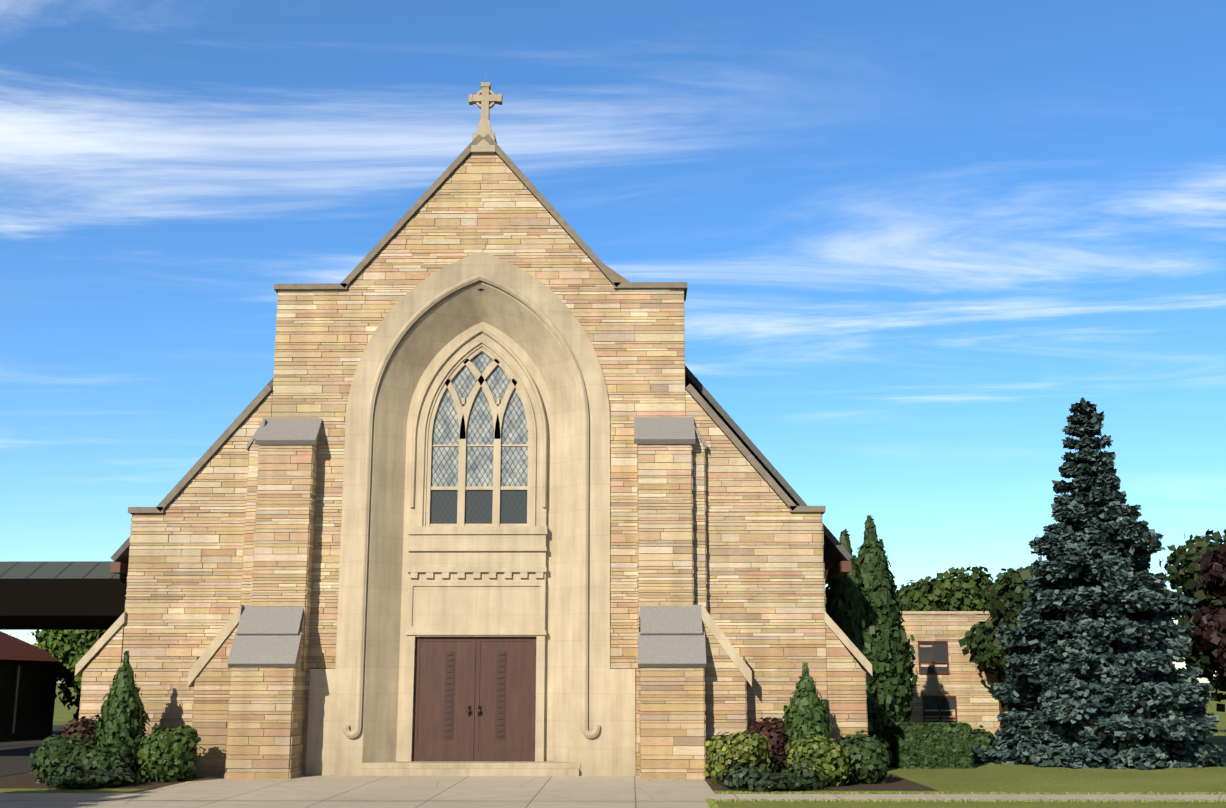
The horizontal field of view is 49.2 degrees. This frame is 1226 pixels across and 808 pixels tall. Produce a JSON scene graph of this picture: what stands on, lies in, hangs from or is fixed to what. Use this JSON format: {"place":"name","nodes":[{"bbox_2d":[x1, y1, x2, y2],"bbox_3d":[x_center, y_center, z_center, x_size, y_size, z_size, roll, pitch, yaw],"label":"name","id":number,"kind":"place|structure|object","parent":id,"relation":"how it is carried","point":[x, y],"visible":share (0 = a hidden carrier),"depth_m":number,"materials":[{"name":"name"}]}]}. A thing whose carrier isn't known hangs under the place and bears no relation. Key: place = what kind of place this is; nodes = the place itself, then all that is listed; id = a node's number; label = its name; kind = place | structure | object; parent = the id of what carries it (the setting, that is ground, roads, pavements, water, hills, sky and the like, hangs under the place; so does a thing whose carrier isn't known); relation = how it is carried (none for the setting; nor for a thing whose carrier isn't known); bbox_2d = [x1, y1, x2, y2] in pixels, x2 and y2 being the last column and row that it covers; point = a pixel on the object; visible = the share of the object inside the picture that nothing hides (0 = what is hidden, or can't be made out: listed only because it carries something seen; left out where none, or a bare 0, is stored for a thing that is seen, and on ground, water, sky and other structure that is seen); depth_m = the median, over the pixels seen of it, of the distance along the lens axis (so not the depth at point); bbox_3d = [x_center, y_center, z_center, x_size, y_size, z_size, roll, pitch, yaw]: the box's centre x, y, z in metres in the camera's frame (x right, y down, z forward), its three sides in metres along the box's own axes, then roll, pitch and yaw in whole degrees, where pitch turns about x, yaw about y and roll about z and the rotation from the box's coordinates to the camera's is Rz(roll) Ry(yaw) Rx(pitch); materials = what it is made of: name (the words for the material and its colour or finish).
{"place":"outdoors","nodes":[
{"label":"outdoors","id":0,"kind":"place"},
{"bbox_2d":[0,660,57,740],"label":"building wall","id":1,"kind":"structure","parent":0,"point":[36,699],"depth_m":43.12,"materials":[{"name":"grey"}]},
{"bbox_2d":[12,665,19,732],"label":"post","id":2,"kind":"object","parent":1,"relation":"attached to","point":[16,697],"depth_m":42.27,"materials":[{"name":"black metal"}]},
{"bbox_2d":[0,631,57,661],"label":"garage roof","id":3,"kind":"structure","parent":1,"relation":"on","point":[12,648],"depth_m":43.26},
{"bbox_2d":[0,725,66,775],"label":"driveway","id":4,"kind":"structure","parent":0,"point":[14,756],"depth_m":34.34,"materials":[{"name":"grey asphalt"}]},
{"bbox_2d":[0,579,127,629],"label":"fascia","id":5,"kind":"structure","parent":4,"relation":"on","point":[62,604],"depth_m":28.14,"materials":[{"name":"black"}]},
{"bbox_2d":[0,561,127,578],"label":"carport roof","id":6,"kind":"structure","parent":5,"relation":"on","point":[54,569],"depth_m":28.64,"materials":[{"name":"grey metal"}]},
{"bbox_2d":[0,801,709,807],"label":"pavement edge","id":7,"kind":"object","parent":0,"point":[353,804],"depth_m":19.95,"materials":[{"name":"concrete"}]},
{"bbox_2d":[139,775,714,793],"bbox_3d":[-3.054,6.862,24.259,9.500,0.001,5.000,0,-12,1],"label":"apron","id":8,"kind":"object","parent":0,"point":[330,784],"visible":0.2,"depth_m":23.59,"materials":[{"name":"concrete"}]},
{"bbox_2d":[224,674,230,778],"bbox_3d":[-7.319,5.605,26.031,0.027,3.190,0.950,0,-12,1],"label":"buttress side","id":9,"kind":"object","parent":8,"relation":"on","point":[227,729],"visible":0.17,"depth_m":25.43,"materials":[{"name":"stone"}]},
{"bbox_2d":[225,668,293,778],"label":"buttress","id":10,"kind":"structure","parent":8,"relation":"on","point":[259,726],"depth_m":25.43,"materials":[{"name":"stone"}]},
{"bbox_2d":[289,613,306,778],"bbox_3d":[-6.091,5.601,26.015,0.028,3.190,0.950,0,-12,1],"label":"buttress side","id":11,"kind":"object","parent":8,"relation":"on","point":[297,726],"visible":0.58,"depth_m":25.89,"materials":[{"name":"stone"}]},
{"bbox_2d":[639,621,640,778],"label":"buttress side","id":12,"kind":"object","parent":8,"relation":"on","point":[640,719],"visible":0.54,"depth_m":25.45,"materials":[{"name":"stone"}]},
{"bbox_2d":[641,668,704,778],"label":"buttress","id":13,"kind":"structure","parent":8,"relation":"on","point":[672,725],"depth_m":25.32,"materials":[{"name":"stone"}]},
{"bbox_2d":[0,683,1225,807],"bbox_3d":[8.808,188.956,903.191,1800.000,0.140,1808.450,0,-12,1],"label":"yard","id":14,"kind":"structure","parent":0,"point":[996,777],"depth_m":23.87,"materials":[{"name":"green plant"}]},
{"bbox_2d":[0,773,204,787],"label":"bed","id":15,"kind":"object","parent":14,"relation":"on","point":[25,780],"visible":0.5,"depth_m":24.05,"materials":[{"name":"brown soil"}]},
{"bbox_2d":[79,671,83,715],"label":"buttress side","id":16,"kind":"object","parent":15,"relation":"on","point":[80,693],"visible":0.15,"depth_m":26.51,"materials":[{"name":"stone"}]},
{"bbox_2d":[79,624,123,720],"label":"buttress","id":17,"kind":"structure","parent":15,"relation":"on","point":[99,672],"depth_m":26.56,"materials":[{"name":"stone"}]},
{"bbox_2d":[189,656,199,768],"bbox_3d":[-8.146,6.096,26.170,0.027,2.285,0.500,0,-12,1],"label":"buttress side","id":18,"kind":"object","parent":15,"relation":"on","point":[197,657],"visible":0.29,"depth_m":26.00,"materials":[{"name":"stone"}]},
{"bbox_2d":[190,623,238,776],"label":"buttress","id":19,"kind":"structure","parent":15,"relation":"on","point":[210,722],"depth_m":25.92,"materials":[{"name":"stone"}]},
{"bbox_2d":[605,265,628,281],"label":"nave","id":20,"kind":"structure","parent":14,"relation":"on","point":[620,278],"depth_m":29.07,"materials":[{"name":"brown stone"}]},
{"bbox_2d":[111,365,851,569],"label":"roof","id":21,"kind":"structure","parent":20,"relation":"attached to","point":[835,551],"depth_m":28.33,"materials":[{"name":"stone"}]},
{"bbox_2d":[110,561,851,584],"bbox_3d":[-2.528,7.146,45.972,15.400,0.220,37.150,0,-12,1],"label":"eave","id":22,"kind":"object","parent":21,"relation":"attached to","point":[839,570],"visible":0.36,"depth_m":28.07,"materials":[{"name":"brown"}]},
{"bbox_2d":[27,397,1225,807],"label":"foliage","id":23,"kind":"object","parent":14,"relation":"on","point":[1087,671],"depth_m":29.29,"materials":[{"name":"green plant"}]},
{"bbox_2d":[704,774,937,790],"bbox_3d":[3.601,6.926,24.566,3.800,0.001,4.200,0,-12,1],"label":"bed","id":24,"kind":"object","parent":14,"relation":"on","point":[895,783],"visible":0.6,"depth_m":23.36,"materials":[{"name":"brown soil"}]},
{"bbox_2d":[703,630,705,778],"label":"buttress side","id":25,"kind":"object","parent":24,"relation":"on","point":[704,721],"visible":0.23,"depth_m":25.35,"materials":[{"name":"stone"}]},
{"bbox_2d":[702,621,745,776],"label":"buttress","id":26,"kind":"structure","parent":24,"relation":"on","point":[725,695],"depth_m":25.88,"materials":[{"name":"stone"}]},
{"bbox_2d":[743,656,746,732],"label":"buttress side","id":27,"kind":"object","parent":24,"relation":"on","point":[746,696],"visible":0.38,"depth_m":25.85,"materials":[{"name":"stone"}]},
{"bbox_2d":[705,512,827,732],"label":"brick wall","id":28,"kind":"structure","parent":24,"relation":"on","point":[765,593],"depth_m":26.73,"materials":[{"name":"stone"}]},
{"bbox_2d":[825,624,866,742],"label":"buttress","id":29,"kind":"structure","parent":24,"relation":"on","point":[846,691],"depth_m":26.31,"materials":[{"name":"stone"}]},
{"bbox_2d":[864,671,868,735],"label":"buttress side","id":30,"kind":"object","parent":24,"relation":"on","point":[866,702],"visible":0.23,"depth_m":26.28,"materials":[{"name":"stone"}]},
{"bbox_3d":[-2.773,0.881,27.904,14.000,13.200,0.880,0,-12,1],"label":"facade","id":31,"kind":"object","parent":14,"relation":"on","visible":0},
{"bbox_2d":[121,514,132,661],"bbox_3d":[-9.786,3.865,27.394,0.027,3.150,0.950,0,-12,1],"label":"wall side","id":32,"kind":"object","parent":31,"relation":"attached to","point":[128,567],"visible":0.08,"depth_m":27.04,"materials":[{"name":"stone"}]},
{"bbox_2d":[121,513,245,772],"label":"brick wall","id":33,"kind":"structure","parent":31,"relation":"attached to","point":[183,597],"depth_m":26.87,"materials":[{"name":"stone"}]},
{"bbox_2d":[164,391,272,512],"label":"brick wall","id":34,"kind":"structure","parent":31,"relation":"attached to","point":[217,483],"depth_m":27.35,"materials":[{"name":"stone"}]},
{"bbox_2d":[240,447,249,601],"bbox_3d":[-7.424,3.083,26.947,0.028,4.500,0.180,0,-12,1],"label":"wall edge","id":35,"kind":"object","parent":31,"relation":"attached to","point":[245,522],"visible":0.27,"depth_m":27.01,"materials":[{"name":"stone"}]},
{"bbox_2d":[251,446,259,600],"bbox_3d":[-7.156,2.805,26.889,0.028,5.020,0.400,0,-12,1],"label":"wall edge","id":36,"kind":"object","parent":31,"relation":"attached to","point":[255,523],"visible":0.17,"depth_m":26.77,"materials":[{"name":"stone"}]},
{"bbox_2d":[251,445,312,668],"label":"buttress","id":37,"kind":"structure","parent":31,"relation":"attached to","point":[282,531],"depth_m":26.73,"materials":[{"name":"stone"}]},
{"bbox_2d":[302,437,318,670],"bbox_3d":[-6.058,2.803,26.875,0.028,5.020,0.400,0,-12,1],"label":"buttress side","id":38,"kind":"object","parent":31,"relation":"attached to","point":[310,555],"visible":0.98,"depth_m":26.78,"materials":[{"name":"stone"}]},
{"bbox_2d":[227,416,706,667],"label":"buttress caps","id":39,"kind":"object","parent":31,"relation":"attached to","point":[271,636],"visible":0.96,"depth_m":26.05,"materials":[{"name":"grey stone"}]},
{"bbox_2d":[241,440,259,604],"bbox_3d":[-7.277,2.851,26.887,0.270,4.930,0.028,0,-12,1],"label":"buttress side","id":40,"kind":"object","parent":39,"relation":"attached to","point":[248,561],"visible":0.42,"depth_m":26.96,"materials":[{"name":"stone"}]},
{"bbox_2d":[638,444,692,670],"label":"buttress","id":41,"kind":"structure","parent":39,"relation":"attached to","point":[665,560],"depth_m":26.64,"materials":[{"name":"stone"}]},
{"bbox_2d":[692,433,705,608],"bbox_3d":[1.713,2.828,26.773,0.270,4.930,0.028,0,-12,1],"label":"buttress side","id":42,"kind":"object","parent":39,"relation":"attached to","point":[699,558],"visible":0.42,"depth_m":26.86,"materials":[{"name":"stone"}]},
{"bbox_2d":[305,252,635,775],"bbox_3d":[-2.777,2.060,27.358,6.440,10.670,0.670,0,-12,1],"label":"arch surround","id":43,"kind":"object","parent":31,"relation":"attached to","point":[609,749],"visible":0.83,"depth_m":26.79,"materials":[{"name":"stone"}]},
{"bbox_2d":[342,274,599,737],"bbox_3d":[-2.781,1.902,27.110,5.050,9.450,0.130,0,-12,1],"label":"roll","id":44,"kind":"object","parent":43,"relation":"attached to","point":[545,318],"visible":1,"depth_m":27.08,"materials":[{"name":"stone"}]},
{"bbox_2d":[362,283,580,762],"bbox_3d":[-2.776,2.293,27.371,4.240,9.740,0.550,0,-12,1],"label":"arch recess","id":45,"kind":"object","parent":43,"relation":"attached to","point":[432,334],"visible":0.96,"depth_m":27.41,"materials":[{"name":"stone"}]},
{"bbox_2d":[412,637,535,760],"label":"doors","id":46,"kind":"structure","parent":43,"relation":"attached to","point":[468,743],"depth_m":26.88,"materials":[{"name":"brown wood"}]},
{"bbox_2d":[468,706,480,715],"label":"door handles","id":47,"kind":"object","parent":46,"relation":"attached to","point":[469,710],"visible":1,"depth_m":26.81,"materials":[{"name":"gold metal"}]},
{"bbox_2d":[443,652,506,739],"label":"door panels","id":48,"kind":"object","parent":46,"relation":"attached to","point":[500,715],"depth_m":26.88,"materials":[{"name":"brown wood"}]},
{"bbox_2d":[403,328,547,761],"bbox_3d":[-2.774,2.747,27.456,2.860,8.885,0.200,0,-12,1],"label":"bay","id":49,"kind":"object","parent":43,"relation":"attached to","point":[476,581],"visible":0.94,"depth_m":27.30,"materials":[{"name":"stone"}]},
{"bbox_2d":[412,648,535,748],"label":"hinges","id":50,"kind":"object","parent":49,"relation":"attached to","point":[414,701],"visible":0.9,"depth_m":26.84,"materials":[{"name":"brown metal"}]},
{"bbox_2d":[425,347,531,525],"bbox_3d":[-2.773,0.663,27.945,2.190,3.825,0.063,0,-12,1],"label":"window tracery","id":51,"kind":"object","parent":49,"relation":"attached to","point":[463,409],"visible":0.96,"depth_m":27.91,"materials":[{"name":"stone"}]},
{"bbox_2d":[430,352,527,523],"bbox_3d":[-2.773,0.667,27.979,2.180,3.830,0.001,0,-12,1],"label":"glass","id":52,"kind":"object","parent":49,"relation":"attached to","point":[479,472],"visible":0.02,"depth_m":27.90,"materials":[{"name":"grey glass"}]},
{"bbox_2d":[396,322,554,760],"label":"arch molding","id":53,"kind":"structure","parent":43,"relation":"attached to","point":[523,357],"depth_m":27.62,"materials":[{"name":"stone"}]},
{"bbox_2d":[75,604,871,686],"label":"lime caps","id":54,"kind":"object","parent":31,"relation":"attached to","point":[223,634],"visible":0.56,"depth_m":26.22,"materials":[{"name":"stone"}]},
{"bbox_2d":[128,134,825,514],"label":"copings","id":55,"kind":"object","parent":31,"relation":"attached to","point":[364,264],"visible":0.54,"depth_m":28.04,"materials":[{"name":"beige stone"}]},
{"bbox_2d":[271,289,684,775],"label":"wall","id":56,"kind":"structure","parent":31,"relation":"attached to","point":[636,337],"depth_m":27.68,"materials":[{"name":"stone"}]},
{"bbox_2d":[348,153,613,289],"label":"gable wall","id":57,"kind":"structure","parent":31,"relation":"attached to","point":[486,203],"depth_m":28.32,"materials":[{"name":"stone"}]},
{"bbox_2d":[468,82,502,152],"bbox_3d":[-2.777,-6.310,29.127,0.720,1.980,0.600,0,-12,1],"label":"cross","id":58,"kind":"object","parent":31,"relation":"on","point":[485,101],"visible":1,"depth_m":29.02,"materials":[{"name":"stone"}]},
{"bbox_2d":[637,444,638,670],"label":"buttress side","id":59,"kind":"object","parent":31,"relation":"attached to","point":[637,554],"visible":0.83,"depth_m":26.52,"materials":[{"name":"stone"}]},
{"bbox_2d":[691,444,693,604],"bbox_3d":[1.591,2.783,26.778,0.028,5.020,0.400,0,-12,1],"label":"buttress side","id":60,"kind":"object","parent":31,"relation":"attached to","point":[692,523],"visible":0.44,"depth_m":26.66,"materials":[{"name":"stone"}]},
{"bbox_2d":[704,446,706,610],"bbox_3d":[1.863,3.059,26.830,0.027,4.500,0.180,0,-12,1],"label":"stone panel","id":61,"kind":"object","parent":31,"relation":"attached to","point":[705,524],"visible":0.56,"depth_m":26.87,"materials":[{"name":"stone"}]},
{"bbox_2d":[685,390,789,511],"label":"wall","id":62,"kind":"structure","parent":31,"relation":"attached to","point":[735,481],"depth_m":27.22,"materials":[{"name":"stone"}]},
{"bbox_2d":[822,518,826,664],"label":"wall","id":63,"kind":"structure","parent":31,"relation":"attached to","point":[824,570],"depth_m":26.85,"materials":[{"name":"stone"}]},
{"bbox_2d":[0,793,1225,801],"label":"sidewalk","id":64,"kind":"structure","parent":0,"point":[377,797],"depth_m":21.11,"materials":[{"name":"concrete"}]},
{"bbox_2d":[0,0,1225,682],"label":"sky","id":65,"kind":"structure","parent":0,"point":[906,237],"materials":[{"name":"blue"}]},
{"bbox_2d":[920,643,955,722],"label":"windows","id":66,"kind":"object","parent":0,"point":[939,656],"visible":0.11,"depth_m":35.19,"materials":[{"name":"grey glass"}]},
{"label":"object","id":67,"kind":"object","parent":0,"visible":0},
{"bbox_2d":[901,614,1021,749],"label":"building wall","id":68,"kind":"structure","parent":67,"relation":"attached to","point":[966,683],"depth_m":35.15,"materials":[{"name":"stone"}]},
{"bbox_2d":[918,641,956,721],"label":"window frames","id":69,"kind":"structure","parent":68,"relation":"in","point":[938,697],"depth_m":35.13,"materials":[{"name":"brown wood"}]},
{"bbox_2d":[900,611,989,613],"bbox_3d":[10.768,6.032,37.908,6.300,0.070,5.050,0,-12,1],"label":"coping","id":70,"kind":"object","parent":68,"relation":"on","point":[943,612],"depth_m":35.46,"materials":[{"name":"beige stone"}]},
{"bbox_2d":[997,674,1002,728],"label":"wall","id":71,"kind":"structure","parent":68,"relation":"attached to","point":[1000,702],"depth_m":34.93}
]}

